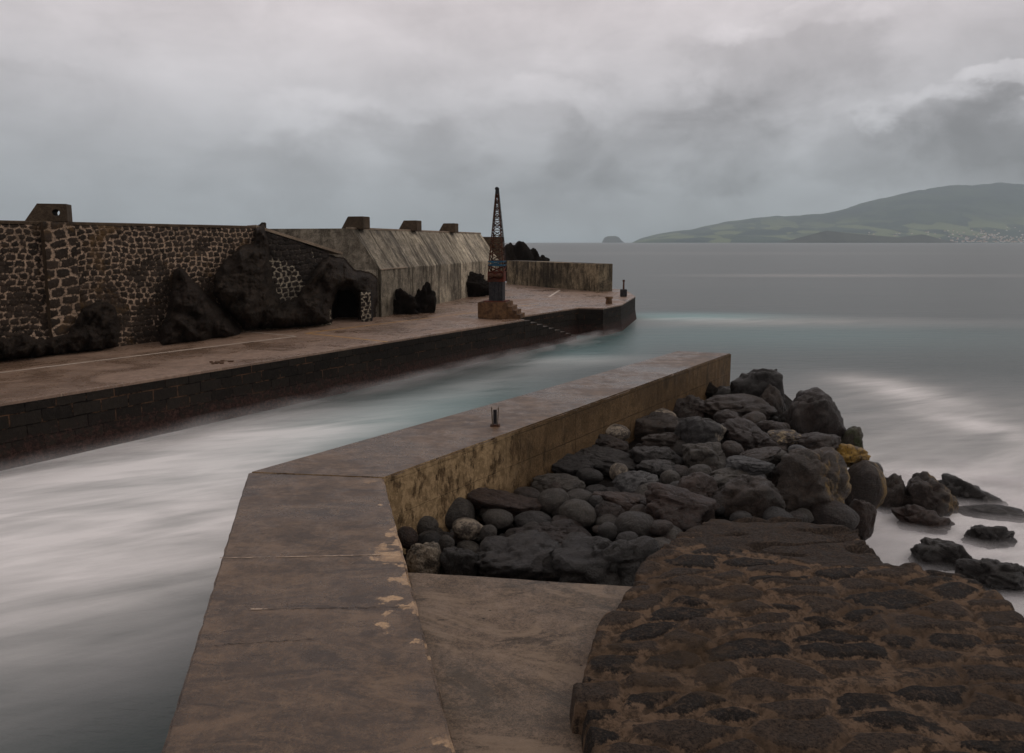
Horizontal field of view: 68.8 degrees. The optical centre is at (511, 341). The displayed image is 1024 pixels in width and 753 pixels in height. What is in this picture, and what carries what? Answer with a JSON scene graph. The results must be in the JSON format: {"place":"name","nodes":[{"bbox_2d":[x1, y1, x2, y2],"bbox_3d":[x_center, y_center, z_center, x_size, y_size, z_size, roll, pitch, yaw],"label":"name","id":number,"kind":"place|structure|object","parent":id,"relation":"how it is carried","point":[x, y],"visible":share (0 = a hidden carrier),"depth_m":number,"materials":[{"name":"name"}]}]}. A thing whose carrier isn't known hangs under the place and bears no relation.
{"place":"outdoors","nodes":[
{"label":"outdoors","id":0,"kind":"place"},
{"bbox_2d":[0,243,1023,752],"bbox_3d":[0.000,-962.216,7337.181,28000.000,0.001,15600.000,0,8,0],"label":"sea","id":1,"kind":"structure","parent":0,"point":[908,357],"depth_m":27.91,"materials":[{"name":"liquid"}]},
{"bbox_2d":[0,282,636,470],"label":"stone quay","id":2,"kind":"structure","parent":1,"relation":"in","point":[58,406],"depth_m":32.55,"materials":[{"name":"concrete"}]},
{"bbox_2d":[0,302,119,360],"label":"lava outcrop","id":3,"kind":"object","parent":2,"relation":"on","point":[95,326],"visible":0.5,"depth_m":33.15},
{"bbox_2d":[159,267,240,344],"bbox_3d":[-15.380,-1.894,36.809,4.640,4.034,9.569,-2,8,-18],"label":"lava outcrop","id":4,"kind":"object","parent":2,"relation":"on","point":[195,313],"visible":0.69,"depth_m":37.05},
{"bbox_2d":[213,222,279,329],"bbox_3d":[-14.065,-3.497,40.797,2.523,6.168,5.351,5,9,32],"label":"lava outcrop","id":5,"kind":"object","parent":2,"relation":"on","point":[246,295],"visible":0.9,"depth_m":40.00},
{"bbox_2d":[0,220,503,353],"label":"breakwater wall","id":6,"kind":"structure","parent":2,"relation":"on","point":[56,277],"depth_m":37.00,"materials":[{"name":"stone"}]},
{"bbox_2d":[25,203,72,221],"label":"concrete block","id":7,"kind":"structure","parent":6,"relation":"on","point":[43,212],"depth_m":32.53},
{"bbox_2d":[342,216,369,228],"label":"concrete block","id":8,"kind":"structure","parent":6,"relation":"on","point":[360,222],"depth_m":49.79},
{"bbox_2d":[399,220,421,230],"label":"concrete block","id":9,"kind":"structure","parent":6,"relation":"on","point":[413,225],"depth_m":58.99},
{"bbox_2d":[439,223,457,232],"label":"concrete block","id":10,"kind":"structure","parent":6,"relation":"on","point":[452,227],"depth_m":67.94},
{"bbox_2d":[260,254,377,328],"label":"lava outcrop","id":11,"kind":"object","parent":2,"relation":"on","point":[330,277],"visible":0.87,"depth_m":43.38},
{"bbox_2d":[331,279,372,321],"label":"rock cave","id":12,"kind":"structure","parent":2,"relation":"on","point":[345,303],"depth_m":49.11},
{"bbox_2d":[393,282,435,314],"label":"lava outcrop","id":13,"kind":"object","parent":2,"relation":"on","point":[423,300],"visible":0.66,"depth_m":51.86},
{"bbox_2d":[466,271,488,296],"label":"lava outcrop","id":14,"kind":"object","parent":2,"relation":"on","point":[477,285],"visible":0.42,"depth_m":67.31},
{"bbox_2d":[478,187,524,318],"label":"harbour crane","id":15,"kind":"object","parent":2,"relation":"on","point":[496,305],"visible":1,"depth_m":48.33,"materials":[{"name":"metal"}]},
{"bbox_2d":[507,260,612,291],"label":"end wall","id":16,"kind":"structure","parent":2,"relation":"on","point":[596,277],"depth_m":79.53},
{"bbox_2d":[161,351,730,752],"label":"harbour wall","id":17,"kind":"structure","parent":1,"relation":"in","point":[311,638],"depth_m":8.71,"materials":[{"name":"concrete"}]},
{"bbox_2d":[490,406,499,426],"bbox_3d":[-0.354,1.570,15.602,0.200,0.400,0.160,0,8,0],"label":"mooring post","id":18,"kind":"object","parent":17,"relation":"on","point":[494,416],"visible":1,"depth_m":15.59,"materials":[{"name":"metal"}]},
{"bbox_2d":[504,242,516,281],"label":"armour rock","id":19,"kind":"object","parent":1,"relation":"on","point":[509,250],"visible":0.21,"depth_m":94.25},
{"bbox_2d":[514,241,533,260],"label":"armour rock","id":20,"kind":"object","parent":19,"relation":"on","point":[522,251],"visible":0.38,"depth_m":94.35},
{"bbox_2d":[569,515,1023,752],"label":"rubble jetty","id":21,"kind":"object","parent":1,"relation":"in","point":[778,634],"visible":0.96,"depth_m":6.69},
{"bbox_2d":[408,573,632,752],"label":"concrete ramp","id":22,"kind":"structure","parent":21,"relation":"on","point":[509,658],"depth_m":7.23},
{"bbox_2d":[876,473,905,513],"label":"sea rock","id":23,"kind":"object","parent":1,"relation":"in","point":[896,490],"visible":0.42,"depth_m":19.44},
{"bbox_2d":[891,504,954,534],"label":"sea rock","id":24,"kind":"object","parent":1,"relation":"in","point":[915,517],"visible":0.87,"depth_m":18.27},
{"bbox_2d":[904,471,958,516],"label":"sea rock","id":25,"kind":"object","parent":1,"relation":"in","point":[926,490],"visible":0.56,"depth_m":19.20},
{"bbox_2d":[908,537,972,570],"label":"sea rock","id":26,"kind":"object","parent":1,"relation":"in","point":[936,554],"visible":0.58,"depth_m":16.08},
{"bbox_2d":[937,473,1007,505],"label":"sea rock","id":27,"kind":"object","parent":1,"relation":"in","point":[963,492],"visible":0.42,"depth_m":20.12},
{"bbox_2d":[961,524,1016,548],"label":"sea rock","id":28,"kind":"object","parent":1,"relation":"in","point":[988,537],"visible":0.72,"depth_m":17.34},
{"bbox_2d":[955,558,1023,596],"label":"sea rock","id":29,"kind":"object","parent":1,"relation":"in","point":[1005,579],"visible":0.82,"depth_m":14.95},
{"bbox_2d":[958,504,1023,522],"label":"sea rock","id":30,"kind":"object","parent":1,"relation":"in","point":[998,512],"visible":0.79,"depth_m":19.18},
{"bbox_2d":[0,0,1023,242],"label":"sky","id":31,"kind":"structure","parent":0,"point":[591,121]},
{"bbox_2d":[602,236,623,242],"bbox_3d":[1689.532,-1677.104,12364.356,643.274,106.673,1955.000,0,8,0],"label":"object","id":32,"kind":"structure","parent":0,"point":[611,239],"depth_m":11488.43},
{"bbox_2d":[405,394,844,574],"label":"shore ground","id":33,"kind":"structure","parent":0,"point":[606,481],"depth_m":16.49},
{"bbox_2d":[406,541,441,573],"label":"boulder","id":34,"kind":"object","parent":33,"relation":"on","point":[422,558],"visible":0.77,"depth_m":11.08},
{"bbox_2d":[417,516,438,534],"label":"cobble","id":35,"kind":"object","parent":33,"relation":"on","point":[427,523],"visible":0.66,"depth_m":12.95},
{"bbox_2d":[439,546,477,575],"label":"boulder","id":36,"kind":"object","parent":33,"relation":"on","point":[454,560],"visible":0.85,"depth_m":11.11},
{"bbox_2d":[445,497,474,530],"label":"boulder","id":37,"kind":"object","parent":33,"relation":"on","point":[460,507],"visible":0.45,"depth_m":13.61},
{"bbox_2d":[453,534,470,543],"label":"cobble","id":38,"kind":"object","parent":33,"relation":"on","point":[456,540],"visible":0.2,"depth_m":12.85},
{"bbox_2d":[452,517,482,539],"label":"boulder","id":39,"kind":"object","parent":38,"relation":"on","point":[465,528],"visible":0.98,"depth_m":12.71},
{"bbox_2d":[457,540,478,552],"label":"cobble","id":40,"kind":"object","parent":33,"relation":"on","point":[473,546],"visible":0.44,"depth_m":12.57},
{"bbox_2d":[467,487,541,515],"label":"boulder","id":41,"kind":"object","parent":33,"relation":"on","point":[513,504],"visible":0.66,"depth_m":14.00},
{"bbox_2d":[513,487,539,497],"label":"boulder","id":42,"kind":"object","parent":41,"relation":"on","point":[529,492],"visible":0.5,"depth_m":14.77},
{"bbox_2d":[475,530,562,581],"bbox_3d":[0.149,3.392,11.417,1.739,0.690,1.377,0,8,0],"label":"boulder","id":43,"kind":"object","parent":33,"relation":"on","point":[525,555],"visible":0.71,"depth_m":11.09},
{"bbox_2d":[512,519,590,542],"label":"boulder","id":44,"kind":"object","parent":33,"relation":"on","point":[558,530],"visible":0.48,"depth_m":12.91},
{"bbox_2d":[551,507,559,515],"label":"cobble","id":45,"kind":"object","parent":33,"relation":"on","point":[556,512],"visible":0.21,"depth_m":14.18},
{"bbox_2d":[538,488,569,514],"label":"boulder","id":46,"kind":"object","parent":45,"relation":"on","point":[550,500],"visible":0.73,"depth_m":14.21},
{"bbox_2d":[530,473,584,492],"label":"boulder","id":47,"kind":"object","parent":33,"relation":"on","point":[566,482],"visible":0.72,"depth_m":15.47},
{"bbox_2d":[551,453,593,476],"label":"boulder","id":48,"kind":"object","parent":33,"relation":"on","point":[571,464],"visible":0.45,"depth_m":16.54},
{"bbox_2d":[576,468,603,484],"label":"cobble","id":49,"kind":"object","parent":33,"relation":"on","point":[589,476],"visible":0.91,"depth_m":16.13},
{"bbox_2d":[585,484,606,492],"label":"cobble","id":50,"kind":"object","parent":33,"relation":"on","point":[594,487],"visible":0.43,"depth_m":15.43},
{"bbox_2d":[551,535,659,585],"bbox_3d":[1.355,3.342,11.218,1.652,0.870,1.419,0,8,0],"label":"boulder","id":51,"kind":"object","parent":33,"relation":"on","point":[593,560],"visible":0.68,"depth_m":10.86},
{"bbox_2d":[574,445,636,475],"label":"boulder","id":52,"kind":"object","parent":33,"relation":"on","point":[602,459],"visible":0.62,"depth_m":17.20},
{"bbox_2d":[595,514,616,524],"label":"cobble","id":53,"kind":"object","parent":33,"relation":"on","point":[601,520],"visible":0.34,"depth_m":13.56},
{"bbox_2d":[597,522,616,540],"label":"cobble","id":54,"kind":"object","parent":33,"relation":"on","point":[608,530],"visible":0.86,"depth_m":12.76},
{"bbox_2d":[594,500,624,517],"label":"boulder","id":55,"kind":"object","parent":33,"relation":"on","point":[603,507],"visible":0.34,"depth_m":13.78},
{"bbox_2d":[594,434,628,452],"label":"boulder","id":56,"kind":"object","parent":33,"relation":"on","point":[606,440],"visible":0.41,"depth_m":18.12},
{"bbox_2d":[605,424,629,440],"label":"boulder","id":57,"kind":"object","parent":56,"relation":"on","point":[619,431],"visible":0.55,"depth_m":18.51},
{"bbox_2d":[616,531,637,540],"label":"cobble","id":58,"kind":"object","parent":33,"relation":"on","point":[628,535],"visible":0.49,"depth_m":12.44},
{"bbox_2d":[612,470,658,492],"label":"boulder","id":59,"kind":"object","parent":33,"relation":"on","point":[630,481],"visible":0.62,"depth_m":15.47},
{"bbox_2d":[609,463,627,479],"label":"cobble","id":60,"kind":"object","parent":59,"relation":"on","point":[617,469],"visible":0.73,"depth_m":15.77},
{"bbox_2d":[631,494,646,505],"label":"cobble","id":61,"kind":"object","parent":33,"relation":"on","point":[643,500],"visible":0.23,"depth_m":14.53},
{"bbox_2d":[592,491,645,511],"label":"boulder","id":62,"kind":"object","parent":61,"relation":"on","point":[626,501],"visible":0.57,"depth_m":14.35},
{"bbox_2d":[588,495,602,507],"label":"cobble","id":63,"kind":"object","parent":62,"relation":"on","point":[594,500],"visible":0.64,"depth_m":14.23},
{"bbox_2d":[629,446,682,464],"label":"boulder","id":64,"kind":"object","parent":33,"relation":"on","point":[639,454],"visible":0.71,"depth_m":17.26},
{"bbox_2d":[636,459,676,477],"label":"boulder","id":65,"kind":"object","parent":33,"relation":"on","point":[658,467],"visible":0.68,"depth_m":16.32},
{"bbox_2d":[634,411,679,441],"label":"boulder","id":66,"kind":"object","parent":33,"relation":"on","point":[654,422],"visible":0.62,"depth_m":19.81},
{"bbox_2d":[639,432,682,455],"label":"boulder","id":67,"kind":"object","parent":33,"relation":"on","point":[667,439],"visible":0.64,"depth_m":18.21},
{"bbox_2d":[674,440,685,456],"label":"cobble","id":68,"kind":"object","parent":33,"relation":"on","point":[678,448],"visible":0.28,"depth_m":18.19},
{"bbox_2d":[674,464,688,478],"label":"cobble","id":69,"kind":"object","parent":33,"relation":"on","point":[682,470],"visible":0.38,"depth_m":16.50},
{"bbox_2d":[644,482,719,530],"bbox_3d":[3.141,3.166,13.950,1.408,0.863,1.222,2,8,17],"label":"boulder","id":70,"kind":"object","parent":33,"relation":"on","point":[684,509],"visible":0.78,"depth_m":13.72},
{"bbox_2d":[673,395,704,417],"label":"boulder","id":71,"kind":"object","parent":33,"relation":"on","point":[686,406],"visible":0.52,"depth_m":21.86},
{"bbox_2d":[676,472,718,497],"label":"boulder","id":72,"kind":"object","parent":33,"relation":"on","point":[702,483],"visible":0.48,"depth_m":14.80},
{"bbox_2d":[687,464,712,475],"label":"cobble","id":73,"kind":"object","parent":33,"relation":"on","point":[704,468],"visible":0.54,"depth_m":15.96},
{"bbox_2d":[674,416,726,443],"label":"boulder","id":74,"kind":"object","parent":33,"relation":"on","point":[695,430],"visible":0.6,"depth_m":18.25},
{"bbox_2d":[682,442,726,468],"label":"boulder","id":75,"kind":"object","parent":33,"relation":"on","point":[710,453],"visible":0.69,"depth_m":17.00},
{"bbox_2d":[705,382,717,398],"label":"boulder","id":76,"kind":"object","parent":33,"relation":"on","point":[711,390],"visible":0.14,"depth_m":24.12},
{"bbox_2d":[713,409,739,423],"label":"boulder","id":77,"kind":"object","parent":33,"relation":"on","point":[721,416],"visible":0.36,"depth_m":20.78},
{"bbox_2d":[721,440,743,457],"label":"cobble","id":78,"kind":"object","parent":33,"relation":"on","point":[729,448],"visible":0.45,"depth_m":17.54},
{"bbox_2d":[696,393,776,420],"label":"boulder","id":79,"kind":"object","parent":33,"relation":"on","point":[741,404],"visible":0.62,"depth_m":21.60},
{"bbox_2d":[729,511,751,520],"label":"cobble","id":80,"kind":"object","parent":33,"relation":"on","point":[737,515],"visible":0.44,"depth_m":13.82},
{"bbox_2d":[712,474,785,518],"bbox_3d":[4.609,3.070,14.761,1.473,0.860,1.236,0,8,0],"label":"boulder","id":81,"kind":"object","parent":33,"relation":"on","point":[758,496],"visible":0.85,"depth_m":14.32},
{"bbox_2d":[721,417,778,450],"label":"boulder","id":82,"kind":"object","parent":33,"relation":"on","point":[746,434],"visible":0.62,"depth_m":18.45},
{"bbox_2d":[742,411,765,423],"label":"cobble","id":83,"kind":"object","parent":33,"relation":"on","point":[755,417],"visible":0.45,"depth_m":20.58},
{"bbox_2d":[730,368,785,410],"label":"boulder","id":84,"kind":"object","parent":33,"relation":"on","point":[755,382],"visible":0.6,"depth_m":23.12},
{"bbox_2d":[756,420,786,432],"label":"boulder","id":85,"kind":"object","parent":33,"relation":"on","point":[766,426],"visible":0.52,"depth_m":19.71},
{"bbox_2d":[760,383,783,417],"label":"cobble","id":86,"kind":"object","parent":33,"relation":"on","point":[771,395],"visible":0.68,"depth_m":22.70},
{"bbox_2d":[766,463,779,487],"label":"boulder","id":87,"kind":"object","parent":33,"relation":"on","point":[773,476],"visible":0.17,"depth_m":15.88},
{"bbox_2d":[763,506,784,519],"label":"cobble","id":88,"kind":"object","parent":33,"relation":"on","point":[771,512],"visible":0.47,"depth_m":13.89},
{"bbox_2d":[776,447,850,510],"bbox_3d":[6.342,3.256,15.823,1.785,1.976,1.173,-6,10,-40],"label":"boulder","id":89,"kind":"object","parent":33,"relation":"on","point":[808,478],"visible":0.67,"depth_m":15.46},
{"bbox_2d":[781,387,845,436],"bbox_3d":[8.858,2.453,21.929,1.818,2.189,1.576,0,8,0],"label":"boulder","id":90,"kind":"object","parent":33,"relation":"on","point":[813,409],"visible":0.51,"depth_m":21.28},
{"bbox_2d":[841,426,863,448],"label":"cobble","id":91,"kind":"object","parent":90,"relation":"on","point":[852,435],"visible":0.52,"depth_m":21.39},
{"bbox_2d":[787,432,840,452],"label":"boulder","id":92,"kind":"object","parent":33,"relation":"on","point":[814,440],"visible":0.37,"depth_m":18.59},
{"bbox_2d":[767,429,801,445],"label":"boulder","id":93,"kind":"object","parent":92,"relation":"on","point":[788,437],"visible":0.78,"depth_m":18.85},
{"bbox_2d":[810,500,859,530],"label":"boulder","id":94,"kind":"object","parent":33,"relation":"on","point":[834,512],"visible":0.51,"depth_m":15.02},
{"bbox_2d":[849,499,876,540],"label":"cobble","id":95,"kind":"object","parent":33,"relation":"on","point":[866,511],"visible":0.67,"depth_m":16.38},
{"bbox_2d":[845,460,886,508],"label":"boulder","id":96,"kind":"object","parent":33,"relation":"on","point":[867,481],"visible":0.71,"depth_m":17.92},
{"bbox_2d":[836,443,870,467],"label":"boulder","id":97,"kind":"object","parent":96,"relation":"on","point":[851,454],"visible":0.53,"depth_m":18.53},
{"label":"cobble","id":98,"kind":"object","parent":33,"relation":"on","visible":0},
{"bbox_2d":[514,511,550,526],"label":"boulder","id":99,"kind":"object","parent":98,"relation":"on","point":[524,518],"visible":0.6,"depth_m":13.46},
{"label":"cobble","id":100,"kind":"object","parent":33,"relation":"on","visible":0},
{"bbox_2d":[567,488,591,501],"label":"boulder","id":101,"kind":"object","parent":100,"relation":"on","point":[581,494],"visible":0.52,"depth_m":14.40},
{"bbox_2d":[632,183,1023,242],"bbox_3d":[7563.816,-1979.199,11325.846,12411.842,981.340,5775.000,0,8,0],"label":"island hills","id":102,"kind":"structure","parent":0,"point":[966,209],"depth_m":10587.92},
{"bbox_2d":[780,231,957,242],"bbox_3d":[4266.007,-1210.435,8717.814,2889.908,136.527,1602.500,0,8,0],"label":"headland hills","id":103,"kind":"structure","parent":0,"point":[830,237],"depth_m":8093.35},
{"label":"cobble","id":104,"kind":"object","parent":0,"visible":0},
{"bbox_2d":[482,509,513,529],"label":"boulder","id":105,"kind":"object","parent":104,"relation":"on","point":[500,519],"visible":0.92,"depth_m":13.43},
{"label":"cobble","id":106,"kind":"object","parent":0,"visible":0},
{"bbox_2d":[559,499,596,528],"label":"boulder","id":107,"kind":"object","parent":106,"relation":"on","point":[582,513],"visible":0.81,"depth_m":13.54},
{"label":"cobble","id":108,"kind":"object","parent":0,"visible":0},
{"bbox_2d":[614,511,653,536],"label":"boulder","id":109,"kind":"object","parent":108,"relation":"on","point":[638,523],"visible":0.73,"depth_m":12.94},
{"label":"cobble","id":110,"kind":"object","parent":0,"visible":0},
{"bbox_2d":[739,446,781,461],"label":"boulder","id":111,"kind":"object","parent":110,"relation":"on","point":[767,454],"visible":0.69,"depth_m":17.15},
{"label":"cobble","id":112,"kind":"object","parent":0,"visible":0},
{"bbox_2d":[710,467,751,487],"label":"boulder","id":113,"kind":"object","parent":112,"relation":"on","point":[722,476],"visible":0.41,"depth_m":15.58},
{"bbox_2d":[725,455,774,474],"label":"boulder","id":114,"kind":"object","parent":113,"relation":"on","point":[751,466],"visible":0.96,"depth_m":15.76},
{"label":"cobble","id":115,"kind":"object","parent":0,"visible":0},
{"bbox_2d":[480,524,496,539],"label":"cobble","id":116,"kind":"object","parent":115,"relation":"on","point":[488,530],"visible":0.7,"depth_m":12.69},
{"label":"cobble","id":117,"kind":"object","parent":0,"visible":0},
{"bbox_2d":[397,526,417,548],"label":"cobble","id":118,"kind":"object","parent":117,"relation":"on","point":[408,537],"visible":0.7,"depth_m":12.25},
{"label":"cobble","id":119,"kind":"object","parent":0,"visible":0},
{"bbox_2d":[417,531,440,543],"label":"cobble","id":120,"kind":"object","parent":119,"relation":"on","point":[428,536],"visible":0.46,"depth_m":12.31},
{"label":"cobble","id":121,"kind":"object","parent":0,"visible":0},
{"bbox_2d":[439,534,454,551],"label":"cobble","id":122,"kind":"object","parent":121,"relation":"on","point":[445,541],"visible":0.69,"depth_m":12.12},
{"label":"cobble","id":123,"kind":"object","parent":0,"visible":0},
{"bbox_2d":[650,519,672,535],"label":"cobble","id":124,"kind":"object","parent":123,"relation":"on","point":[660,527],"visible":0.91,"depth_m":12.89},
{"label":"cobble","id":125,"kind":"object","parent":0,"visible":0},
{"bbox_2d":[659,469,679,483],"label":"cobble","id":126,"kind":"object","parent":125,"relation":"on","point":[669,476],"visible":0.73,"depth_m":15.63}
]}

